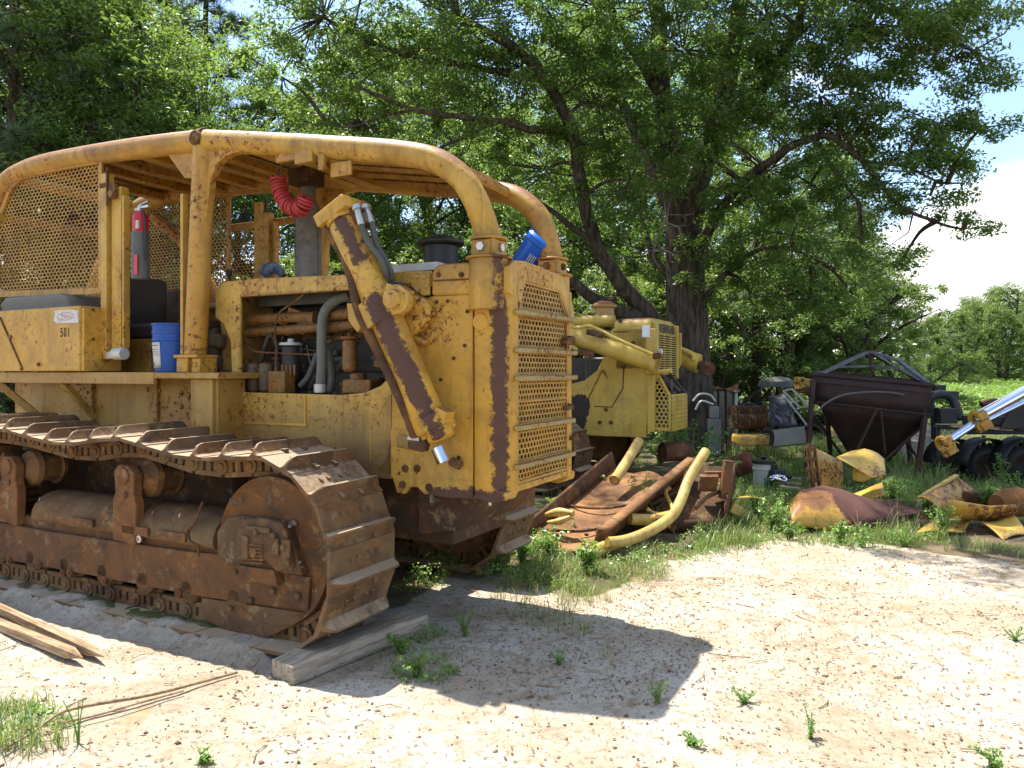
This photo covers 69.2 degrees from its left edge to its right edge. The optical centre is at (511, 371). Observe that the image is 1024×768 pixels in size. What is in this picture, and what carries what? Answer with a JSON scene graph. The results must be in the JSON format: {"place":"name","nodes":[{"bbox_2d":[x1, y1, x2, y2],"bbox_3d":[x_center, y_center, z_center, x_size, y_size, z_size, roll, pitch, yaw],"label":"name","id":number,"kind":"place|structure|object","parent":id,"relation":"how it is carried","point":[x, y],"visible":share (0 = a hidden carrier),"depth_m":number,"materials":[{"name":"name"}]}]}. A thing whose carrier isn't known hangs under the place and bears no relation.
{"place":"outdoors","nodes":[
{"label":"outdoors","id":0,"kind":"place"},
{"bbox_2d":[0,357,1023,767],"bbox_3d":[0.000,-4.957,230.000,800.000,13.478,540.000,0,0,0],"label":"ground","id":1,"kind":"structure","parent":0,"point":[436,721],"depth_m":4.17,"materials":[{"name":"sand"}]},
{"bbox_2d":[0,618,82,658],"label":"wooden stake","id":2,"kind":"object","parent":1,"relation":"on","point":[46,643],"visible":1,"depth_m":4.57,"materials":[{"name":"brown wood"}]},
{"bbox_2d":[0,1,85,301],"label":"broadleaf tree","id":3,"kind":"object","parent":1,"relation":"on","point":[25,87],"visible":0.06,"depth_m":22.20,"materials":[{"name":"green plant"}]},
{"bbox_2d":[0,603,104,656],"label":"wooden stake","id":4,"kind":"object","parent":1,"relation":"on","point":[84,647],"visible":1,"depth_m":4.74,"materials":[{"name":"brown wood"}]},
{"bbox_2d":[0,0,145,412],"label":"pine tree","id":5,"kind":"object","parent":1,"relation":"on","point":[12,134],"visible":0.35,"depth_m":20.29,"materials":[{"name":"green plant"}]},
{"bbox_2d":[0,0,183,277],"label":"pine tree","id":6,"kind":"object","parent":1,"relation":"on","point":[160,87],"visible":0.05,"depth_m":26.54,"materials":[{"name":"green plant"}]},
{"bbox_2d":[0,0,203,287],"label":"broadleaf tree","id":7,"kind":"object","parent":1,"relation":"on","point":[39,141],"visible":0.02,"depth_m":23.66,"materials":[{"name":"green plant"}]},
{"bbox_2d":[0,0,234,371],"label":"broadleaf tree","id":8,"kind":"object","parent":1,"relation":"on","point":[111,15],"visible":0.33,"depth_m":19.94,"materials":[{"name":"green plant"}]},
{"bbox_2d":[1,671,237,750],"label":"fallen stick","id":9,"kind":"object","parent":1,"relation":"on","point":[132,698],"visible":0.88,"depth_m":3.76,"materials":[{"name":"brown wood"}]},
{"bbox_2d":[66,0,243,279],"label":"broadleaf tree","id":10,"kind":"object","parent":1,"relation":"on","point":[164,79],"visible":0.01,"depth_m":30.60,"materials":[{"name":"green plant"}]},
{"bbox_2d":[50,5,287,282],"bbox_3d":[-10.901,-4.665,24.008,7.133,13.606,8.096,0,0,-43],"label":"broadleaf tree","id":11,"kind":"object","parent":1,"relation":"on","point":[207,104],"visible":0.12,"depth_m":23.58,"materials":[{"name":"green plant"}]},
{"bbox_2d":[191,744,216,764],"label":"leafy weed","id":12,"kind":"object","parent":1,"relation":"on","point":[203,756],"visible":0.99,"depth_m":3.23,"materials":[{"name":"green plant"}]},
{"bbox_2d":[146,0,279,231],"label":"pine tree","id":13,"kind":"object","parent":1,"relation":"on","point":[231,16],"visible":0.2,"depth_m":28.41,"materials":[{"name":"green plant"}]},
{"bbox_2d":[164,106,333,281],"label":"broadleaf tree","id":14,"kind":"object","parent":1,"relation":"on","point":[244,206],"visible":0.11,"depth_m":22.61,"materials":[{"name":"green plant"}]},
{"bbox_2d":[211,64,337,282],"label":"broadleaf tree","id":15,"kind":"object","parent":1,"relation":"on","point":[258,107],"visible":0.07,"depth_m":26.33,"materials":[{"name":"green plant"}]},
{"bbox_2d":[0,127,578,655],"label":"bulldozer","id":16,"kind":"object","parent":1,"relation":"on","point":[312,451],"visible":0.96,"depth_m":5.27,"materials":[{"name":"metal"}]},
{"bbox_2d":[131,201,149,279],"bbox_3d":[-2.916,-1.030,5.848,0.171,0.607,0.135,0,0,28],"label":"fire extinguisher","id":17,"kind":"object","parent":16,"relation":"attached to","point":[140,251],"visible":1,"depth_m":5.80,"materials":[{"name":"red metal"}]},
{"bbox_2d":[151,323,183,371],"bbox_3d":[-2.668,-0.181,5.833,0.308,0.378,0.308,0,0,28],"label":"bucket","id":18,"kind":"object","parent":16,"relation":"on","point":[165,338],"visible":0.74,"depth_m":5.71,"materials":[{"name":"blue plastic"}]},
{"bbox_2d":[258,262,285,277],"bbox_3d":[-2.047,-0.865,6.342,0.233,0.146,0.132,0,0,0],"label":"rag","id":19,"kind":"object","parent":16,"relation":"on","point":[267,269],"visible":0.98,"depth_m":6.30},
{"bbox_2d":[269,162,314,217],"bbox_3d":[-1.669,-1.377,5.626,0.410,0.434,0.139,0,0,28],"label":"coiled air hose","id":20,"kind":"object","parent":16,"relation":"hanging from","point":[286,202],"visible":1,"depth_m":5.61,"materials":[{"name":"red plastic"}]},
{"bbox_2d":[512,228,545,265],"bbox_3d":[0.163,-0.874,5.621,0.410,0.417,0.275,0,0,37],"label":"plastic tub","id":21,"kind":"object","parent":16,"relation":"on","point":[531,247],"visible":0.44,"depth_m":5.49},
{"bbox_2d":[231,75,385,273],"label":"broadleaf tree","id":22,"kind":"object","parent":1,"relation":"on","point":[333,109],"visible":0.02,"depth_m":29.33,"materials":[{"name":"green plant"}]},
{"bbox_2d":[279,251,343,276],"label":"understory bush","id":23,"kind":"object","parent":1,"relation":"on","point":[286,260],"visible":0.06,"depth_m":19.52,"materials":[{"name":"green plant"}]},
{"bbox_2d":[271,610,427,685],"bbox_3d":[-0.953,1.654,4.528,0.211,0.132,1.052,0,0,38],"label":"timber block","id":24,"kind":"object","parent":1,"relation":"on","point":[294,666],"depth_m":4.39,"materials":[{"name":"wood"}]},
{"bbox_2d":[246,23,463,275],"bbox_3d":[-5.107,-4.737,24.726,7.992,13.646,7.543,0,0,29],"label":"broadleaf tree","id":25,"kind":"object","parent":1,"relation":"on","point":[407,238],"visible":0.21,"depth_m":24.25,"materials":[{"name":"green plant"}]},
{"bbox_2d":[386,633,412,654],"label":"leafy weed","id":26,"kind":"object","parent":1,"relation":"on","point":[401,647],"visible":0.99,"depth_m":4.45,"materials":[{"name":"green plant"}]},
{"bbox_2d":[388,243,423,264],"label":"understory bush","id":27,"kind":"object","parent":1,"relation":"on","point":[415,258],"visible":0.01,"depth_m":20.25,"materials":[{"name":"green plant"}]},
{"bbox_2d":[329,7,485,272],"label":"broadleaf tree","id":28,"kind":"object","parent":1,"relation":"on","point":[401,83],"visible":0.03,"depth_m":35.26,"materials":[{"name":"green plant"}]},
{"bbox_2d":[397,646,434,677],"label":"leafy weed","id":29,"kind":"object","parent":1,"relation":"on","point":[415,669],"visible":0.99,"depth_m":4.14,"materials":[{"name":"green plant"}]},
{"bbox_2d":[349,33,523,263],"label":"broadleaf tree","id":30,"kind":"object","parent":1,"relation":"on","point":[453,221],"visible":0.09,"depth_m":26.38,"materials":[{"name":"green plant"}]},
{"bbox_2d":[402,82,536,260],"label":"broadleaf tree","id":31,"kind":"object","parent":1,"relation":"on","point":[464,214],"visible":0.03,"depth_m":30.19,"materials":[{"name":"green plant"}]},
{"bbox_2d":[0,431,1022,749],"bbox_3d":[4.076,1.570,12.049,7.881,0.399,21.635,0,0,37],"label":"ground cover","id":32,"kind":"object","parent":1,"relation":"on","point":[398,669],"visible":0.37,"depth_m":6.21,"materials":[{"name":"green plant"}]},
{"bbox_2d":[0,423,1023,767],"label":"grass","id":33,"kind":"structure","parent":1,"relation":"on","point":[726,535],"depth_m":7.20,"materials":[{"name":"plant"}]},
{"bbox_2d":[0,548,1023,767],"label":"gravel","id":34,"kind":"structure","parent":1,"relation":"on","point":[376,710],"depth_m":4.10,"materials":[{"name":"gravel"}]},
{"bbox_2d":[0,545,1023,767],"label":"twig litter","id":35,"kind":"object","parent":1,"relation":"on","point":[960,736],"visible":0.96,"depth_m":4.41,"materials":[{"name":"brown wood"}]},
{"bbox_2d":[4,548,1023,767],"bbox_3d":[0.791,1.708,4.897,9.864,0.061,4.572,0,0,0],"label":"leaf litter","id":36,"kind":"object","parent":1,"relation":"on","point":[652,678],"visible":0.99,"depth_m":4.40,"materials":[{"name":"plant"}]},
{"bbox_2d":[449,87,615,356],"bbox_3d":[0.413,-3.477,23.817,5.823,11.107,6.609,0,0,8],"label":"broadleaf tree","id":37,"kind":"object","parent":1,"relation":"on","point":[512,231],"visible":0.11,"depth_m":23.56,"materials":[{"name":"green plant"}]},
{"bbox_2d":[530,525,569,558],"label":"leafy weed","id":38,"kind":"object","parent":1,"relation":"on","point":[549,541],"visible":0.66,"depth_m":6.71,"materials":[{"name":"green plant"}]},
{"bbox_2d":[575,538,601,571],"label":"leafy weed","id":39,"kind":"object","parent":1,"relation":"on","point":[589,556],"visible":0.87,"depth_m":6.31,"materials":[{"name":"green plant"}]},
{"bbox_2d":[467,0,711,357],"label":"broadleaf tree","id":40,"kind":"object","parent":1,"relation":"on","point":[604,240],"visible":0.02,"depth_m":26.25,"materials":[{"name":"green plant"}]},
{"bbox_2d":[528,451,694,551],"bbox_3d":[1.151,1.342,7.959,1.127,0.698,2.496,0,0,29],"label":"rusty channel","id":41,"kind":"object","parent":1,"relation":"on","point":[603,508],"visible":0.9,"depth_m":7.97,"materials":[{"name":"metal"}]},
{"bbox_2d":[545,507,574,524],"bbox_3d":[0.443,1.420,7.274,0.333,0.161,0.154,0,0,41],"label":"bent loop","id":42,"kind":"object","parent":41,"relation":"on","point":[568,514],"visible":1,"depth_m":7.22,"materials":[{"name":"paint"}]},
{"bbox_2d":[609,437,643,484],"bbox_3d":[1.326,1.024,8.555,0.125,0.474,0.850,0,0,29],"label":"bent tube","id":43,"kind":"object","parent":41,"relation":"on","point":[620,471],"visible":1,"depth_m":8.48,"materials":[{"name":"paint"}]},
{"bbox_2d":[627,511,667,525],"bbox_3d":[1.397,1.486,7.495,0.500,0.144,0.127,0,0,-24],"label":"bent tube","id":44,"kind":"object","parent":41,"relation":"on","point":[640,519],"visible":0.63,"depth_m":7.41,"materials":[{"name":"paint"}]},
{"bbox_2d":[203,0,1023,455],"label":"oak tree","id":45,"kind":"object","parent":1,"relation":"on","point":[939,32],"visible":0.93,"depth_m":13.34,"materials":[{"name":"green plant"}]},
{"bbox_2d":[572,262,665,439],"bbox_3d":[2.588,-0.369,19.753,4.410,5.018,5.163,0,0,13],"label":"understory bush","id":46,"kind":"object","parent":1,"relation":"on","point":[646,286],"visible":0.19,"depth_m":19.36,"materials":[{"name":"green plant"}]},
{"bbox_2d":[535,301,715,495],"bbox_3d":[0.346,0.344,11.912,5.319,2.820,2.960,0,0,28],"label":"bulldozer","id":47,"kind":"object","parent":1,"relation":"on","point":[626,387],"visible":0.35,"depth_m":10.51,"materials":[{"name":"paint"}]},
{"bbox_2d":[559,99,719,367],"bbox_3d":[3.396,-3.147,22.874,6.196,10.413,5.459,0,0,9],"label":"broadleaf tree","id":48,"kind":"object","parent":1,"relation":"on","point":[576,273],"visible":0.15,"depth_m":22.70,"materials":[{"name":"green plant"}]},
{"bbox_2d":[604,448,709,548],"bbox_3d":[1.532,1.217,7.330,0.241,0.794,1.791,0,0,44],"label":"bent tube","id":49,"kind":"object","parent":1,"relation":"on","point":[669,517],"visible":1,"depth_m":7.19,"materials":[{"name":"paint"}]},
{"bbox_2d":[581,59,747,385],"bbox_3d":[5.053,-4.986,29.365,8.601,14.325,9.301,0,0,40],"label":"broadleaf tree","id":50,"kind":"object","parent":1,"relation":"on","point":[695,136],"visible":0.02,"depth_m":28.08,"materials":[{"name":"green plant"}]},
{"bbox_2d":[658,441,691,461],"bbox_3d":[2.345,1.154,10.660,0.424,0.288,0.280,0,0,-17],"label":"red cylinder","id":51,"kind":"object","parent":1,"relation":"on","point":[674,451],"visible":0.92,"depth_m":10.56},
{"bbox_2d":[594,267,757,432],"bbox_3d":[4.151,-0.336,20.286,4.570,4.987,4.326,0,0,-11],"label":"understory bush","id":52,"kind":"object","parent":1,"relation":"on","point":[711,332],"visible":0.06,"depth_m":19.82,"materials":[{"name":"green plant"}]},
{"bbox_2d":[633,463,734,531],"bbox_3d":[1.960,1.358,8.141,0.786,0.643,1.362,0,0,33],"label":"rusty tray","id":53,"kind":"object","parent":1,"relation":"on","point":[687,518],"visible":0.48,"depth_m":8.05,"materials":[{"name":"metal"}]},
{"bbox_2d":[698,460,733,498],"bbox_3d":[2.226,1.182,8.139,0.370,0.428,0.212,0,0,0],"label":"steel bracket","id":54,"kind":"object","parent":53,"relation":"on","point":[708,481],"visible":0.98,"depth_m":8.06,"materials":[{"name":"metal"}]},
{"bbox_2d":[664,418,736,457],"bbox_3d":[2.898,1.240,11.886,1.061,1.015,0.871,0,0,-21],"label":"shrub","id":55,"kind":"object","parent":1,"relation":"on","point":[683,435],"visible":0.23,"depth_m":11.78,"materials":[{"name":"green plant"}]},
{"bbox_2d":[706,406,720,455],"bbox_3d":[4.052,1.200,15.000,0.241,1.000,0.400,0,0,0],"label":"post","id":56,"kind":"object","parent":1,"relation":"on","point":[713,415],"visible":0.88,"depth_m":14.80,"materials":[{"name":"grey metal"}]},
{"bbox_2d":[718,391,724,453],"bbox_3d":[4.326,1.051,15.360,0.120,1.298,0.120,0,0,0],"label":"grey post","id":57,"kind":"object","parent":1,"relation":"on","point":[721,405],"visible":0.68,"depth_m":15.30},
{"bbox_2d":[725,391,731,452],"bbox_3d":[4.484,1.051,15.360,0.120,1.298,0.120,0,0,0],"label":"grey post","id":58,"kind":"object","parent":1,"relation":"on","point":[728,399],"visible":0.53,"depth_m":15.30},
{"bbox_2d":[623,22,836,408],"bbox_3d":[7.184,-5.100,25.924,7.962,14.404,8.436,0,0,28],"label":"broadleaf tree","id":59,"kind":"object","parent":1,"relation":"on","point":[742,160],"visible":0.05,"depth_m":25.03,"materials":[{"name":"green plant"}]},
{"bbox_2d":[708,452,754,476],"bbox_3d":[3.383,1.492,11.404,0.741,0.547,0.330,0,0,40],"label":"red cylinder","id":60,"kind":"object","parent":1,"relation":"on","point":[744,467],"visible":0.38,"depth_m":11.18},
{"bbox_2d":[664,260,822,433],"bbox_3d":[5.410,-0.400,19.382,5.235,5.088,4.471,0,0,-15],"label":"understory bush","id":61,"kind":"object","parent":1,"relation":"on","point":[734,343],"visible":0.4,"depth_m":18.90,"materials":[{"name":"green plant"}]},
{"bbox_2d":[732,434,770,445],"bbox_3d":[4.447,1.275,13.800,0.578,0.190,0.600,0,0,0],"label":"yellow bumper","id":62,"kind":"object","parent":1,"relation":"on","point":[751,439],"visible":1,"depth_m":13.51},
{"bbox_2d":[752,455,775,490],"bbox_3d":[3.526,1.430,10.400,0.320,0.500,0.320,0,0,-11],"label":"paint pail","id":63,"kind":"object","parent":1,"relation":"on","point":[761,467],"visible":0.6,"depth_m":10.29,"materials":[{"name":"white plastic"}]},
{"bbox_2d":[746,486,781,518],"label":"leafy weed","id":64,"kind":"object","parent":1,"relation":"on","point":[757,512],"visible":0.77,"depth_m":8.34,"materials":[{"name":"green plant"}]},
{"bbox_2d":[755,492,793,529],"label":"leafy weed","id":65,"kind":"object","parent":1,"relation":"on","point":[778,507],"visible":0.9,"depth_m":7.88,"materials":[{"name":"green plant"}]},
{"bbox_2d":[703,140,846,430],"bbox_3d":[7.111,-2.290,21.664,5.122,8.608,4.513,0,0,-22],"label":"broadleaf tree","id":66,"kind":"object","parent":1,"relation":"on","point":[757,397],"visible":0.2,"depth_m":21.18,"materials":[{"name":"green plant"}]},
{"bbox_2d":[768,393,797,427],"bbox_3d":[5.375,0.771,14.765,0.596,0.659,0.571,0,0,20],"label":"scrap sheet","id":67,"kind":"object","parent":1,"relation":"on","point":[780,411],"visible":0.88,"depth_m":14.73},
{"bbox_2d":[768,426,805,447],"bbox_3d":[5.138,1.230,13.877,0.668,0.404,0.247,0,0,18],"label":"scrap board","id":68,"kind":"object","parent":1,"relation":"on","point":[794,436],"visible":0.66,"depth_m":13.84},
{"bbox_2d":[773,518,805,539],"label":"leafy weed","id":69,"kind":"object","parent":1,"relation":"on","point":[789,534],"visible":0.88,"depth_m":7.51,"materials":[{"name":"green plant"}]},
{"bbox_2d":[716,189,865,430],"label":"broadleaf tree","id":70,"kind":"object","parent":1,"relation":"on","point":[824,256],"visible":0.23,"depth_m":21.34,"materials":[{"name":"green plant"}]},
{"bbox_2d":[712,253,892,431],"bbox_3d":[7.308,-0.582,20.730,5.669,5.510,4.841,0,0,10],"label":"understory bush","id":71,"kind":"object","parent":1,"relation":"on","point":[787,345],"visible":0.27,"depth_m":20.05,"materials":[{"name":"green plant"}]},
{"bbox_2d":[804,443,820,488],"bbox_3d":[3.575,1.290,8.800,0.170,0.862,0.295,0,0,0],"label":"channel bar","id":72,"kind":"object","parent":1,"relation":"on","point":[810,469],"visible":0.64,"depth_m":8.81,"materials":[{"name":"metal"}]},
{"bbox_2d":[812,449,843,489],"bbox_3d":[3.957,1.345,9.303,0.826,0.830,0.116,0,0,-39],"label":"scrap sheet","id":73,"kind":"object","parent":1,"relation":"on","point":[831,470],"visible":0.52,"depth_m":9.36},
{"bbox_2d":[744,128,934,377],"bbox_3d":[11.223,-3.284,26.218,5.867,10.614,6.216,0,0,-43],"label":"broadleaf tree","id":74,"kind":"object","parent":1,"relation":"on","point":[841,353],"visible":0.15,"depth_m":25.26,"materials":[{"name":"green plant"}]},
{"bbox_2d":[762,268,919,429],"bbox_3d":[9.469,-0.408,21.218,4.487,5.107,5.254,0,0,20],"label":"understory bush","id":75,"kind":"object","parent":1,"relation":"on","point":[856,347],"visible":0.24,"depth_m":20.77,"materials":[{"name":"green plant"}]},
{"bbox_2d":[790,486,921,530],"bbox_3d":[3.823,1.492,8.184,1.971,0.401,0.508,0,0,-11],"label":"engine hood","id":76,"kind":"object","parent":1,"relation":"on","point":[820,507],"visible":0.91,"depth_m":8.01,"materials":[{"name":"metal"}]},
{"bbox_2d":[811,202,923,374],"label":"broadleaf tree","id":77,"kind":"object","parent":1,"relation":"on","point":[872,219],"visible":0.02,"depth_m":35.47,"materials":[{"name":"green plant"}]},
{"bbox_2d":[804,350,933,478],"bbox_3d":[6.053,0.682,12.673,1.888,2.104,2.737,0,0,25],"label":"hopper","id":78,"kind":"object","parent":1,"relation":"on","point":[885,418],"visible":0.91,"depth_m":12.07,"materials":[{"name":"red metal"}]},
{"bbox_2d":[830,241,935,378],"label":"broadleaf tree","id":79,"kind":"object","parent":1,"relation":"on","point":[898,323],"visible":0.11,"depth_m":29.36,"materials":[{"name":"green plant"}]},
{"bbox_2d":[837,245,935,379],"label":"broadleaf tree","id":80,"kind":"object","parent":1,"relation":"on","point":[918,351],"visible":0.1,"depth_m":33.49,"materials":[{"name":"green plant"}]},
{"bbox_2d":[874,476,907,498],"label":"leafy weed","id":81,"kind":"object","parent":1,"relation":"on","point":[890,480],"visible":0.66,"depth_m":9.47,"materials":[{"name":"green plant"}]},
{"bbox_2d":[886,479,925,524],"bbox_3d":[4.455,1.479,8.301,0.336,0.515,0.534,0,0,0],"label":"leafy weed","id":82,"kind":"object","parent":1,"relation":"on","point":[905,501],"visible":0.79,"depth_m":8.31,"materials":[{"name":"green plant"}]},
{"bbox_2d":[816,269,996,418],"bbox_3d":[11.861,-0.511,23.331,5.500,5.346,4.698,0,0,-24],"label":"understory bush","id":83,"kind":"object","parent":1,"relation":"on","point":[898,293],"visible":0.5,"depth_m":22.60,"materials":[{"name":"green plant"}]},
{"bbox_2d":[900,425,933,464],"bbox_3d":[7.902,1.415,14.555,0.786,0.558,2.826,0,0,29],"label":"pale board","id":84,"kind":"object","parent":1,"relation":"on","point":[915,438],"visible":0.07,"depth_m":14.52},
{"bbox_2d":[930,385,963,439],"bbox_3d":[8.361,0.802,14.565,0.707,1.063,0.671,0,0,0],"label":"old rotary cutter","id":85,"kind":"object","parent":84,"relation":"on","point":[954,414],"visible":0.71,"depth_m":14.41,"materials":[{"name":"grey metal"}]},
{"bbox_2d":[907,313,957,382],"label":"broadleaf tree","id":86,"kind":"object","parent":1,"relation":"on","point":[932,320],"visible":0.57,"depth_m":47.72,"materials":[{"name":"green plant"}]},
{"bbox_2d":[923,501,962,536],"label":"leafy weed","id":87,"kind":"object","parent":1,"relation":"on","point":[944,520],"visible":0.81,"depth_m":7.66,"materials":[{"name":"green plant"}]},
{"bbox_2d":[916,517,970,533],"bbox_3d":[4.747,1.657,8.047,0.356,0.101,1.186,0,0,45],"label":"scrap sheet","id":88,"kind":"object","parent":1,"relation":"on","point":[962,525],"visible":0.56,"depth_m":7.97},
{"bbox_2d":[947,499,1017,521],"bbox_3d":[5.140,1.507,8.100,1.030,0.296,0.432,0,0,0],"label":"curved trough","id":89,"kind":"object","parent":88,"relation":"on","point":[974,511],"visible":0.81,"depth_m":7.92,"materials":[{"name":"metal"}]},
{"bbox_2d":[988,487,1023,516],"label":"rusty drum","id":90,"kind":"object","parent":89,"relation":"in","point":[1012,495],"visible":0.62,"depth_m":8.33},
{"bbox_2d":[922,477,974,510],"bbox_3d":[5.311,1.468,8.926,1.287,0.294,0.237,0,0,-40],"label":"scrap sheet","id":91,"kind":"object","parent":1,"relation":"on","point":[939,495],"visible":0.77,"depth_m":8.90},
{"bbox_2d":[876,368,1023,410],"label":"field growth","id":92,"kind":"object","parent":1,"relation":"on","point":[998,388],"visible":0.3,"depth_m":40.09,"materials":[{"name":"green plant"}]},
{"bbox_2d":[926,306,987,384],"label":"broadleaf tree","id":93,"kind":"object","parent":1,"relation":"on","point":[959,332],"visible":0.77,"depth_m":45.78,"materials":[{"name":"green plant"}]},
{"bbox_2d":[923,398,1023,487],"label":"farm implement","id":94,"kind":"object","parent":1,"relation":"on","point":[975,455],"visible":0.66,"depth_m":11.21,"materials":[{"name":"metal"}]},
{"bbox_2d":[934,386,1023,457],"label":"telescopic cylinder","id":95,"kind":"object","parent":94,"relation":"on","point":[980,420],"visible":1,"depth_m":9.77,"materials":[{"name":"silver metal"}]},
{"bbox_2d":[942,299,1008,379],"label":"broadleaf tree","id":96,"kind":"object","parent":1,"relation":"on","point":[975,309],"visible":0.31,"depth_m":49.63,"materials":[{"name":"green plant"}]},
{"bbox_2d":[962,490,997,503],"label":"rusty beam","id":97,"kind":"structure","parent":1,"relation":"on","point":[968,496],"depth_m":8.89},
{"bbox_2d":[967,743,1004,767],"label":"leafy weed","id":98,"kind":"object","parent":1,"relation":"on","point":[993,762],"visible":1,"depth_m":3.22,"materials":[{"name":"green plant"}]},
{"bbox_2d":[967,302,1023,382],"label":"broadleaf tree","id":99,"kind":"object","parent":1,"relation":"on","point":[997,321],"visible":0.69,"depth_m":47.83,"materials":[{"name":"green plant"}]},
{"bbox_2d":[973,280,1023,380],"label":"broadleaf tree","id":100,"kind":"object","parent":1,"relation":"on","point":[1015,301],"visible":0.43,"depth_m":51.66,"materials":[{"name":"green plant"}]},
{"bbox_2d":[981,515,1023,539],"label":"scrap sheet","id":101,"kind":"object","parent":1,"relation":"on","point":[1005,528],"visible":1,"depth_m":7.79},
{"bbox_2d":[1003,298,1023,380],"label":"broadleaf tree","id":102,"kind":"object","parent":1,"relation":"on","point":[1021,353],"visible":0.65,"depth_m":47.50,"materials":[{"name":"green plant"}]},
{"bbox_3d":[4.010,1.612,8.750,1.003,0.136,0.302,0,0,0],"label":"folded strip","id":103,"kind":"object","parent":1,"relation":"on","visible":0},
{"bbox_2d":[854,482,885,498],"bbox_3d":[4.111,1.488,8.925,0.862,0.258,0.353,0,0,0],"label":"folded strip","id":104,"kind":"object","parent":103,"relation":"on","point":[876,491],"visible":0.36,"depth_m":8.95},
{"bbox_2d":[853,468,882,481],"bbox_3d":[4.291,1.234,8.950,0.410,0.198,0.010,0,0,-14],"label":"crumpled sheet","id":105,"kind":"object","parent":104,"relation":"on","point":[859,476],"visible":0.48,"depth_m":8.92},
{"bbox_2d":[836,449,885,477],"bbox_3d":[4.177,1.088,8.867,0.553,0.286,0.793,0,0,22],"label":"curled fender","id":106,"kind":"object","parent":105,"relation":"on","point":[869,463],"visible":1,"depth_m":8.83,"materials":[{"name":"metal"}]},
{"bbox_2d":[0,0,1023,357],"label":"sky","id":107,"kind":"structure","parent":0,"point":[969,266],"materials":[{"name":"white"}]},
{"bbox_2d":[758,377,794,386],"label":"metal dome","id":108,"kind":"structure","parent":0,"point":[776,382],"depth_m":16.20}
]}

